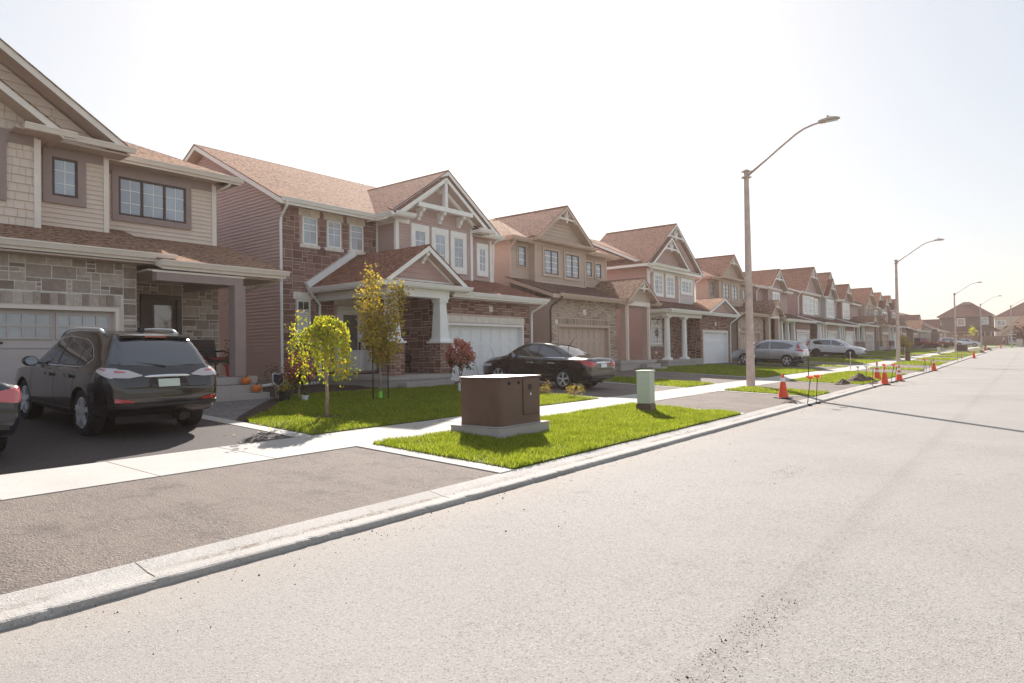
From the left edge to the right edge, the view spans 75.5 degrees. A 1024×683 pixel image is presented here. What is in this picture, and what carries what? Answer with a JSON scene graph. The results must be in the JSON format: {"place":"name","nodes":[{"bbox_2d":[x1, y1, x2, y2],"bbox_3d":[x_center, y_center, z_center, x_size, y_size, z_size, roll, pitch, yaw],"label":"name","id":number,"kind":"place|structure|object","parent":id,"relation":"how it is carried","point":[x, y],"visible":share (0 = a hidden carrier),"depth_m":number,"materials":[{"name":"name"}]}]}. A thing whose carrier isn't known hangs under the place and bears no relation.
{"place":"outdoors","nodes":[
{"label":"outdoors","id":0,"kind":"place"},
{"bbox_2d":[0,407,292,474],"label":"driveway","id":1,"kind":"structure","parent":0,"point":[49,438],"depth_m":10.23,"materials":[{"name":"asphalt"}]},
{"bbox_2d":[0,381,20,451],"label":"parked car","id":2,"kind":"object","parent":1,"relation":"on","point":[10,402],"visible":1,"depth_m":8.38,"materials":[{"name":"paint"}]},
{"bbox_2d":[15,327,215,435],"bbox_3d":[-7.343,0.596,12.069,4.729,1.754,2.313,2,1,38],"label":"parked car","id":3,"kind":"object","parent":1,"relation":"on","point":[92,380],"visible":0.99,"depth_m":10.76,"materials":[{"name":"paint"}]},
{"bbox_2d":[203,397,274,420],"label":"paver walk","id":4,"kind":"structure","parent":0,"point":[232,410],"depth_m":14.42,"materials":[{"name":"stone"}]},
{"bbox_2d":[246,384,596,433],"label":"grass","id":5,"kind":"structure","parent":0,"point":[442,393],"depth_m":14.80,"materials":[{"name":"plant"}]},
{"bbox_2d":[0,347,1005,594],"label":"driveway apron","id":6,"kind":"object","parent":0,"point":[51,537],"visible":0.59,"depth_m":6.52,"materials":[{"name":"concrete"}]},
{"bbox_2d":[774,374,792,398],"bbox_3d":[7.884,1.293,19.239,0.380,0.714,0.380,-1,-1,-17],"label":"traffic cone","id":7,"kind":"object","parent":6,"relation":"on","point":[783,393],"visible":1,"depth_m":19.16,"materials":[{"name":"plastic"}]},
{"bbox_2d":[0,345,1015,500],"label":"sidewalk","id":8,"kind":"structure","parent":0,"point":[37,482],"depth_m":9.22,"materials":[{"name":"concrete"}]},
{"bbox_2d":[741,115,839,385],"bbox_3d":[9.778,-2.935,23.207,3.360,9.460,0.337,-2,-1,38],"label":"street lamp","id":9,"kind":"object","parent":8,"relation":"on","point":[750,366],"visible":0.98,"depth_m":24.00,"materials":[{"name":"concrete"}]},
{"bbox_2d":[893,238,944,361],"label":"street lamp","id":10,"kind":"object","parent":8,"relation":"on","point":[898,357],"visible":0.98,"depth_m":50.68,"materials":[{"name":"metal"}]},
{"bbox_2d":[953,281,981,350],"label":"street lamp","id":11,"kind":"object","parent":8,"relation":"on","point":[955,342],"visible":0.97,"depth_m":88.99,"materials":[{"name":"metal"}]},
{"bbox_2d":[0,347,1023,682],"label":"road","id":12,"kind":"structure","parent":0,"point":[930,465],"depth_m":4.58,"materials":[{"name":"asphalt"}]},
{"bbox_2d":[19,386,884,654],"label":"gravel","id":13,"kind":"structure","parent":12,"relation":"on","point":[493,506],"depth_m":6.61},
{"bbox_2d":[0,347,1015,630],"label":"kerb","id":14,"kind":"structure","parent":12,"relation":"on","point":[48,599],"depth_m":5.66,"materials":[{"name":"concrete"}]},
{"bbox_2d":[881,366,890,384],"bbox_3d":[15.269,1.396,27.107,0.380,0.750,0.380,-1,-1,19],"label":"traffic cone","id":15,"kind":"object","parent":12,"relation":"on","point":[884,380],"visible":0.91,"depth_m":27.03,"materials":[{"name":"plastic"}]},
{"bbox_2d":[896,365,903,380],"bbox_3d":[17.387,1.421,29.703,0.380,0.714,0.380,-1,-1,16],"label":"traffic cone","id":16,"kind":"object","parent":12,"relation":"on","point":[899,376],"visible":0.93,"depth_m":29.63,"materials":[{"name":"plastic"}]},
{"bbox_2d":[1010,299,1022,347],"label":"street lamp","id":17,"kind":"object","parent":12,"relation":"on","point":[1011,346],"visible":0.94,"depth_m":122.19,"materials":[{"name":"metal"}]},
{"bbox_2d":[0,0,1023,335],"label":"sky","id":18,"kind":"structure","parent":0,"point":[623,114],"materials":[{"name":"white"}]},
{"bbox_2d":[373,401,740,467],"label":"grass","id":19,"kind":"structure","parent":0,"point":[632,419],"depth_m":10.88,"materials":[{"name":"plant"}]},
{"bbox_2d":[248,344,1023,469],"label":"lawn","id":20,"kind":"structure","parent":0,"point":[616,442],"depth_m":12.72,"materials":[{"name":"plant"}]},
{"bbox_2d":[282,349,316,397],"bbox_3d":[-5.348,0.877,16.623,0.912,1.376,0.902,-1,-1,-11],"label":"hydrangea","id":21,"kind":"object","parent":20,"relation":"on","point":[291,371],"visible":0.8,"depth_m":16.52,"materials":[{"name":"red plant"}]},
{"bbox_2d":[236,384,377,422],"bbox_3d":[-5.907,1.484,17.437,7.700,0.259,6.880,-2,-1,38],"label":"garden bed","id":22,"kind":"object","parent":20,"relation":"on","point":[268,404],"visible":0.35,"depth_m":18.86,"materials":[{"name":"soil"}]},
{"bbox_2d":[262,363,286,393],"bbox_3d":[-6.015,1.026,16.867,0.679,0.939,0.640,-1,-1,-4],"label":"shrub","id":23,"kind":"object","parent":22,"relation":"on","point":[267,377],"visible":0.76,"depth_m":16.82,"materials":[{"name":"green plant"}]},
{"bbox_2d":[272,372,283,397],"bbox_3d":[-5.928,1.145,16.768,0.028,0.710,0.340,-2,-1,38],"label":"lawn sign","id":24,"kind":"object","parent":22,"relation":"on","point":[278,384],"visible":0.72,"depth_m":16.74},
{"bbox_2d":[276,367,294,401],"bbox_3d":[-5.553,1.034,16.178,0.456,0.873,0.543,-1,-1,-18],"label":"potted plant","id":25,"kind":"object","parent":22,"relation":"on","point":[283,395],"visible":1,"depth_m":16.04,"materials":[{"name":"green plant"}]},
{"bbox_2d":[248,400,366,421],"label":"fallen leaves","id":26,"kind":"object","parent":20,"relation":"on","point":[305,409],"visible":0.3,"depth_m":14.53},
{"bbox_2d":[285,310,359,417],"bbox_3d":[-3.827,0.516,13.403,1.293,2.266,1.322,-1,-1,4],"label":"weeping tree","id":27,"kind":"object","parent":20,"relation":"on","point":[327,329],"visible":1,"depth_m":13.21,"materials":[{"name":"green plant"}]},
{"bbox_2d":[372,347,373,398],"bbox_3d":[-3.513,0.864,16.702,0.040,1.470,0.035,-2,-1,38],"label":"tree stake","id":28,"kind":"object","parent":20,"relation":"on","point":[372,376],"visible":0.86,"depth_m":16.69,"materials":[{"name":"metal"}]},
{"bbox_2d":[348,261,413,397],"bbox_3d":[-3.507,-0.258,17.148,1.340,3.729,2.000,-2,-1,38],"label":"young maple tree","id":29,"kind":"object","parent":20,"relation":"on","point":[377,331],"visible":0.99,"depth_m":16.98,"materials":[{"name":"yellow plant"}]},
{"bbox_2d":[443,338,476,390],"bbox_3d":[-1.527,0.728,19.487,0.995,1.757,0.834,0,-1,-32],"label":"hydrangea","id":30,"kind":"object","parent":20,"relation":"on","point":[463,356],"visible":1,"depth_m":19.38,"materials":[{"name":"pink plant"}]},
{"bbox_2d":[450,374,548,438],"bbox_3d":[-0.203,1.152,11.579,1.150,1.098,1.390,-2,-1,38],"label":"utility box","id":31,"kind":"object","parent":20,"relation":"on","point":[503,405],"visible":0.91,"depth_m":11.19,"materials":[{"name":"metal"}]},
{"bbox_2d":[523,378,539,413],"bbox_3d":[0.343,0.947,11.551,0.018,0.610,0.472,-2,-1,38],"label":"door","id":32,"kind":"structure","parent":31,"relation":"in","point":[531,396],"depth_m":11.54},
{"bbox_2d":[564,384,585,395],"bbox_3d":[1.809,1.396,18.506,0.596,0.495,0.722,-2,-1,38],"label":"shrub","id":33,"kind":"object","parent":20,"relation":"on","point":[572,392],"visible":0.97,"depth_m":18.49,"materials":[{"name":"yellow plant"}]},
{"bbox_2d":[636,370,655,410],"bbox_3d":[3.075,1.164,15.197,0.370,1.012,0.370,-1,-1,32],"label":"utility pedestal","id":34,"kind":"object","parent":20,"relation":"on","point":[645,391],"visible":0.98,"depth_m":15.07,"materials":[{"name":"metal"}]},
{"bbox_2d":[603,370,904,395],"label":"grass","id":35,"kind":"structure","parent":20,"relation":"on","point":[834,377],"depth_m":25.38,"materials":[{"name":"plant"}]},
{"bbox_2d":[847,373,876,381],"bbox_3d":[14.521,1.533,27.670,1.192,0.452,3.319,-2,-1,38],"label":"dirt heap","id":36,"kind":"object","parent":20,"relation":"on","point":[859,377],"visible":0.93,"depth_m":27.43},
{"bbox_2d":[757,350,978,370],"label":"grass","id":37,"kind":"structure","parent":20,"relation":"on","point":[840,360],"depth_m":54.74,"materials":[{"name":"plant"}]},
{"bbox_2d":[874,362,880,378],"bbox_3d":[16.255,1.296,29.449,0.380,0.786,0.380,0,-1,-32],"label":"traffic cone","id":38,"kind":"object","parent":20,"relation":"on","point":[877,373],"visible":0.72,"depth_m":29.38,"materials":[{"name":"plastic"}]},
{"bbox_2d":[900,333,912,350],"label":"bush","id":39,"kind":"object","parent":20,"relation":"on","point":[903,342],"visible":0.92,"depth_m":87.48,"materials":[{"name":"yellow plant"}]},
{"bbox_2d":[955,345,968,351],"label":"utility box","id":40,"kind":"object","parent":20,"relation":"on","point":[962,348],"visible":0.94,"depth_m":84.24,"materials":[{"name":"metal"}]},
{"bbox_2d":[952,335,1008,344],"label":"wooden fence","id":41,"kind":"object","parent":20,"relation":"on","point":[991,340],"visible":0.49,"depth_m":140.48,"materials":[{"name":"brown wood"}]},
{"bbox_2d":[980,295,1000,347],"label":"street lamp","id":42,"kind":"object","parent":20,"relation":"on","point":[981,346],"visible":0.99,"depth_m":118.05,"materials":[{"name":"metal"}]},
{"bbox_2d":[1008,322,1023,343],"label":"bush","id":43,"kind":"object","parent":20,"relation":"on","point":[1019,334],"visible":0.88,"depth_m":147.05,"materials":[{"name":"brown plant"}]},
{"bbox_2d":[273,343,1015,401],"bbox_3d":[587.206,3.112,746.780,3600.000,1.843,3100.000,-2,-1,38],"label":"ground","id":44,"kind":"structure","parent":0,"point":[812,355],"depth_m":84.06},
{"bbox_2d":[0,38,290,401],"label":"house","id":45,"kind":"structure","parent":44,"relation":"on","point":[102,226],"depth_m":15.73,"materials":[{"name":"beige"}]},
{"bbox_2d":[0,136,6,200],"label":"window","id":46,"kind":"structure","parent":45,"relation":"in","point":[3,140],"depth_m":14.48,"materials":[{"name":"brown glass"}]},
{"bbox_2d":[0,308,112,383],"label":"garage door","id":47,"kind":"structure","parent":45,"relation":"in","point":[23,332],"depth_m":13.99,"materials":[{"name":"metal"}]},
{"bbox_2d":[42,147,85,207],"bbox_3d":[-10.732,-3.924,15.868,0.074,1.280,0.900,-2,-1,38],"label":"window","id":48,"kind":"structure","parent":45,"relation":"in","point":[63,172],"depth_m":15.84,"materials":[{"name":"brown glass"}]},
{"bbox_2d":[111,169,191,229],"bbox_3d":[-9.787,-3.830,18.037,0.074,1.310,2.060,-2,-1,38],"label":"window","id":49,"kind":"structure","parent":45,"relation":"in","point":[136,198],"depth_m":17.97,"materials":[{"name":"brown glass"}]},
{"bbox_2d":[139,294,181,333],"bbox_3d":[-9.426,-0.144,17.754,0.150,2.220,1.060,-2,-1,38],"label":"door","id":50,"kind":"structure","parent":45,"relation":"in","point":[156,310],"depth_m":17.75,"materials":[{"name":"brown wood"}]},
{"bbox_2d":[190,340,228,370],"bbox_3d":[-8.054,0.438,17.702,0.751,0.977,0.692,-1,-1,30],"label":"porch chair","id":51,"kind":"object","parent":45,"relation":"on","point":[206,349],"visible":0.63,"depth_m":17.77,"materials":[{"name":"wicker"}]},
{"bbox_2d":[222,339,230,376],"bbox_3d":[-7.276,0.215,17.137,0.533,1.374,0.483,-1,-1,25],"label":"potted plant","id":52,"kind":"object","parent":45,"relation":"on","point":[227,370],"visible":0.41,"depth_m":17.01,"materials":[{"name":"green plant"}]},
{"bbox_2d":[241,374,251,384],"bbox_3d":[-6.677,0.953,16.607,0.249,0.264,0.256,-2,-1,38],"label":"pumpkin","id":53,"kind":"object","parent":45,"relation":"on","point":[245,380],"visible":1,"depth_m":16.53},
{"bbox_2d":[251,382,261,392],"bbox_3d":[-6.379,1.142,16.525,0.259,0.274,0.266,-2,-1,38],"label":"pumpkin","id":54,"kind":"object","parent":45,"relation":"on","point":[256,388],"visible":1,"depth_m":16.44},
{"bbox_2d":[183,144,549,388],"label":"house","id":55,"kind":"structure","parent":44,"relation":"on","point":[429,239],"depth_m":23.24,"materials":[{"name":"brown"}]},
{"bbox_2d":[296,314,310,339],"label":"window","id":56,"kind":"structure","parent":55,"relation":"in","point":[305,324],"depth_m":22.00,"materials":[{"name":"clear glass"}]},
{"bbox_2d":[296,300,310,313],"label":"window","id":57,"kind":"structure","parent":55,"relation":"in","point":[301,305],"depth_m":22.04,"materials":[{"name":"white glass"}]},
{"bbox_2d":[302,216,317,245],"bbox_3d":[-6.826,-3.725,22.311,0.062,0.940,0.580,-2,-1,38],"label":"window","id":58,"kind":"structure","parent":55,"relation":"in","point":[309,234],"depth_m":22.30,"materials":[{"name":"white glass"}]},
{"bbox_2d":[326,220,340,248],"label":"window","id":59,"kind":"structure","parent":55,"relation":"in","point":[333,229],"depth_m":23.06,"materials":[{"name":"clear glass"}]},
{"bbox_2d":[349,224,362,251],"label":"window","id":60,"kind":"structure","parent":55,"relation":"in","point":[355,231],"depth_m":23.82,"materials":[{"name":"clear glass"}]},
{"bbox_2d":[336,306,376,371],"bbox_3d":[-5.571,-0.091,23.743,0.145,2.300,1.680,-2,-1,38],"label":"door","id":61,"kind":"structure","parent":55,"relation":"in","point":[343,313],"depth_m":23.70,"materials":[{"name":"metal"}]},
{"bbox_2d":[410,223,428,246],"bbox_3d":[-3.466,-3.566,24.935,0.074,1.680,0.920,-2,-1,38],"label":"window","id":62,"kind":"structure","parent":55,"relation":"in","point":[419,233],"depth_m":24.88,"materials":[{"name":"clear glass"}]},
{"bbox_2d":[431,227,448,263],"bbox_3d":[-2.805,-3.564,25.776,0.074,1.680,0.920,-2,-1,38],"label":"window","id":63,"kind":"structure","parent":55,"relation":"in","point":[439,237],"depth_m":25.83,"materials":[{"name":"clear glass"}]},
{"bbox_2d":[450,231,466,274],"bbox_3d":[-2.156,-3.561,26.602,0.074,1.680,0.920,-2,-1,38],"label":"window","id":64,"kind":"structure","parent":55,"relation":"in","point":[458,242],"depth_m":26.59,"materials":[{"name":"clear glass"}]},
{"bbox_2d":[476,243,487,276],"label":"window","id":65,"kind":"structure","parent":55,"relation":"in","point":[481,249],"depth_m":27.95,"materials":[{"name":"clear glass"}]},
{"bbox_2d":[448,325,517,381],"bbox_3d":[-1.166,0.448,24.907,0.087,2.040,4.580,-2,-1,38],"label":"garage door","id":66,"kind":"structure","parent":55,"relation":"in","point":[488,342],"depth_m":24.93,"materials":[{"name":"metal"}]},
{"bbox_2d":[201,356,950,472],"bbox_3d":[13.991,1.528,35.292,11.310,0.684,60.130,-2,-1,38],"label":"driveway edging","id":67,"kind":"object","parent":44,"relation":"on","point":[467,464],"visible":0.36,"depth_m":9.94,"materials":[{"name":"concrete"}]},
{"bbox_2d":[489,205,666,370],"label":"house","id":68,"kind":"structure","parent":44,"relation":"on","point":[556,257],"depth_m":32.39,"materials":[{"name":"beige"}]},
{"bbox_2d":[516,244,526,267],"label":"window","id":69,"kind":"structure","parent":68,"relation":"in","point":[521,250],"depth_m":30.89,"materials":[{"name":"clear glass"}]},
{"bbox_2d":[542,246,559,277],"bbox_3d":[1.905,-3.848,32.181,0.074,1.420,1.430,-2,-1,38],"label":"window","id":70,"kind":"structure","parent":68,"relation":"in","point":[550,256],"depth_m":32.14,"materials":[{"name":"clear glass"}]},
{"bbox_2d":[563,251,580,281],"bbox_3d":[3.049,-3.813,33.635,0.074,1.440,1.490,-2,-1,38],"label":"window","id":71,"kind":"structure","parent":68,"relation":"in","point":[571,261],"depth_m":33.59,"materials":[{"name":"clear glass"}]},
{"bbox_2d":[559,327,605,356],"bbox_3d":[3.314,0.408,31.358,0.078,2.140,4.360,-2,-1,38],"label":"garage door","id":72,"kind":"structure","parent":68,"relation":"in","point":[591,341],"depth_m":31.67,"materials":[{"name":"metal"}]},
{"bbox_2d":[586,260,592,278],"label":"window","id":73,"kind":"structure","parent":68,"relation":"in","point":[589,264],"depth_m":35.63,"materials":[{"name":"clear glass"}]},
{"bbox_2d":[594,262,601,279],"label":"window","id":74,"kind":"structure","parent":68,"relation":"in","point":[597,266],"depth_m":36.30,"materials":[{"name":"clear glass"}]},
{"bbox_2d":[590,223,740,366],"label":"house","id":75,"kind":"structure","parent":44,"relation":"on","point":[684,321],"depth_m":42.11,"materials":[{"name":"brick"}]},
{"bbox_2d":[650,317,661,324],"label":"window","id":76,"kind":"structure","parent":75,"relation":"in","point":[653,320],"depth_m":40.43,"materials":[{"name":"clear glass"}]},
{"bbox_2d":[650,325,662,344],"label":"window","id":77,"kind":"structure","parent":75,"relation":"in","point":[654,340],"depth_m":40.38,"materials":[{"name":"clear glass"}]},
{"bbox_2d":[653,272,663,296],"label":"window","id":78,"kind":"structure","parent":75,"relation":"in","point":[658,282],"depth_m":40.80,"materials":[{"name":"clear glass"}]},
{"bbox_2d":[665,274,674,298],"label":"window","id":79,"kind":"structure","parent":75,"relation":"in","point":[669,279],"depth_m":42.11,"materials":[{"name":"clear glass"}]},
{"bbox_2d":[680,278,692,295],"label":"window","id":80,"kind":"structure","parent":75,"relation":"in","point":[686,285],"depth_m":44.15,"materials":[{"name":"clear glass"}]},
{"bbox_2d":[704,332,724,363],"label":"garage door","id":81,"kind":"structure","parent":75,"relation":"in","point":[714,343],"depth_m":44.88,"materials":[{"name":"metal"}]},
{"bbox_2d":[694,254,786,362],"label":"house","id":82,"kind":"structure","parent":44,"relation":"on","point":[724,277],"depth_m":50.92,"materials":[{"name":"beige"}]},
{"bbox_2d":[722,281,729,300],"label":"window","id":83,"kind":"structure","parent":82,"relation":"in","point":[725,285],"depth_m":50.55,"materials":[{"name":"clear glass"}]},
{"bbox_2d":[730,283,737,302],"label":"window","id":84,"kind":"structure","parent":82,"relation":"in","point":[734,287],"depth_m":51.96,"materials":[{"name":"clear glass"}]},
{"bbox_2d":[741,333,757,348],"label":"garage door","id":85,"kind":"structure","parent":82,"relation":"in","point":[743,335],"depth_m":49.08,"materials":[{"name":"metal"}]},
{"bbox_2d":[743,269,817,355],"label":"house","id":86,"kind":"structure","parent":44,"relation":"on","point":[770,284],"depth_m":58.79,"materials":[{"name":"red"}]},
{"bbox_2d":[797,334,806,344],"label":"garage door","id":87,"kind":"structure","parent":86,"relation":"in","point":[800,337],"depth_m":60.72,"materials":[{"name":"metal"}]},
{"bbox_2d":[781,267,843,355],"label":"house","id":88,"kind":"structure","parent":44,"relation":"on","point":[803,285],"depth_m":67.90,"materials":[{"name":"red"}]},
{"bbox_2d":[802,295,813,314],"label":"window","id":89,"kind":"structure","parent":88,"relation":"in","point":[807,301],"depth_m":68.09,"materials":[{"name":"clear glass"}]},
{"bbox_2d":[817,272,859,345],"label":"house","id":90,"kind":"structure","parent":44,"relation":"on","point":[826,302],"depth_m":74.09,"materials":[{"name":"red"}]},
{"bbox_2d":[826,299,833,317],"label":"window","id":91,"kind":"structure","parent":90,"relation":"in","point":[829,303],"depth_m":74.17,"materials":[{"name":"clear glass"}]},
{"bbox_2d":[835,284,879,350],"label":"house","id":92,"kind":"structure","parent":44,"relation":"on","point":[846,311],"depth_m":82.70,"materials":[{"name":"red"}]},
{"bbox_2d":[842,302,849,319],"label":"window","id":93,"kind":"structure","parent":92,"relation":"in","point":[845,306],"depth_m":81.53,"materials":[{"name":"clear glass"}]},
{"bbox_2d":[866,335,871,350],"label":"garage door","id":94,"kind":"structure","parent":92,"relation":"in","point":[868,337],"depth_m":86.12,"materials":[{"name":"metal"}]},
{"bbox_2d":[851,287,892,350],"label":"house","id":95,"kind":"structure","parent":44,"relation":"on","point":[865,298],"depth_m":92.51,"materials":[{"name":"red"}]},
{"bbox_2d":[873,292,902,348],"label":"house","id":96,"kind":"structure","parent":44,"relation":"on","point":[882,307],"depth_m":100.61,"materials":[{"name":"red"}]},
{"bbox_2d":[882,295,910,347],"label":"house","id":97,"kind":"structure","parent":44,"relation":"on","point":[891,317],"depth_m":108.86,"materials":[{"name":"red"}]},
{"bbox_2d":[899,315,930,347],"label":"house","id":98,"kind":"structure","parent":44,"relation":"on","point":[915,323],"depth_m":118.60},
{"bbox_2d":[899,312,948,341],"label":"house","id":99,"kind":"structure","parent":44,"relation":"on","point":[934,326],"depth_m":131.67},
{"bbox_2d":[937,302,1001,341],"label":"house","id":100,"kind":"structure","parent":44,"relation":"on","point":[967,314],"depth_m":147.18,"materials":[{"name":"brick"}]},
{"bbox_2d":[994,302,1023,335],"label":"house","id":101,"kind":"structure","parent":44,"relation":"on","point":[1002,320],"depth_m":173.54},
{"bbox_2d":[1000,315,1023,342],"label":"house","id":102,"kind":"structure","parent":44,"relation":"on","point":[1007,330],"depth_m":159.66,"materials":[{"name":"brown"}]},
{"bbox_2d":[454,346,978,397],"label":"driveway","id":103,"kind":"structure","parent":0,"point":[604,390],"depth_m":27.79,"materials":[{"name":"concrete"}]},
{"bbox_2d":[483,341,614,389],"bbox_3d":[1.141,0.693,22.610,4.640,1.638,2.216,2,1,38],"label":"parked car","id":104,"kind":"object","parent":103,"relation":"on","point":[560,365],"visible":0.86,"depth_m":21.59,"materials":[{"name":"black paint"}]},
{"bbox_2d":[732,340,809,366],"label":"parked car","id":105,"kind":"object","parent":103,"relation":"on","point":[786,353],"visible":0.89,"depth_m":42.51,"materials":[{"name":"silver paint"}]},
{"bbox_2d":[806,338,866,357],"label":"parked car","id":106,"kind":"object","parent":103,"relation":"on","point":[822,347],"visible":0.94,"depth_m":60.25,"materials":[{"name":"white paint"}]},
{"bbox_2d":[914,338,929,346],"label":"parked car","id":107,"kind":"object","parent":103,"relation":"on","point":[918,341],"visible":0.44,"depth_m":114.72,"materials":[{"name":"paint"}]},
{"bbox_2d":[921,341,942,347],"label":"bush","id":108,"kind":"object","parent":103,"relation":"on","point":[930,344],"visible":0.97,"depth_m":108.21,"materials":[{"name":"brown plant"}]},
{"bbox_2d":[937,338,965,344],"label":"parked car","id":109,"kind":"object","parent":103,"relation":"on","point":[952,339],"visible":0.5,"depth_m":126.03,"materials":[{"name":"white paint"}]},
{"bbox_2d":[959,339,979,346],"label":"parked car","id":110,"kind":"object","parent":103,"relation":"on","point":[970,342],"visible":0.56,"depth_m":128.13,"materials":[{"name":"paint"}]},
{"bbox_2d":[635,363,821,376],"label":"grass","id":111,"kind":"structure","parent":0,"point":[735,369],"depth_m":34.96,"materials":[{"name":"plant"}]},
{"bbox_2d":[675,466,860,682],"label":"gravel","id":112,"kind":"structure","parent":0,"point":[686,676],"depth_m":3.68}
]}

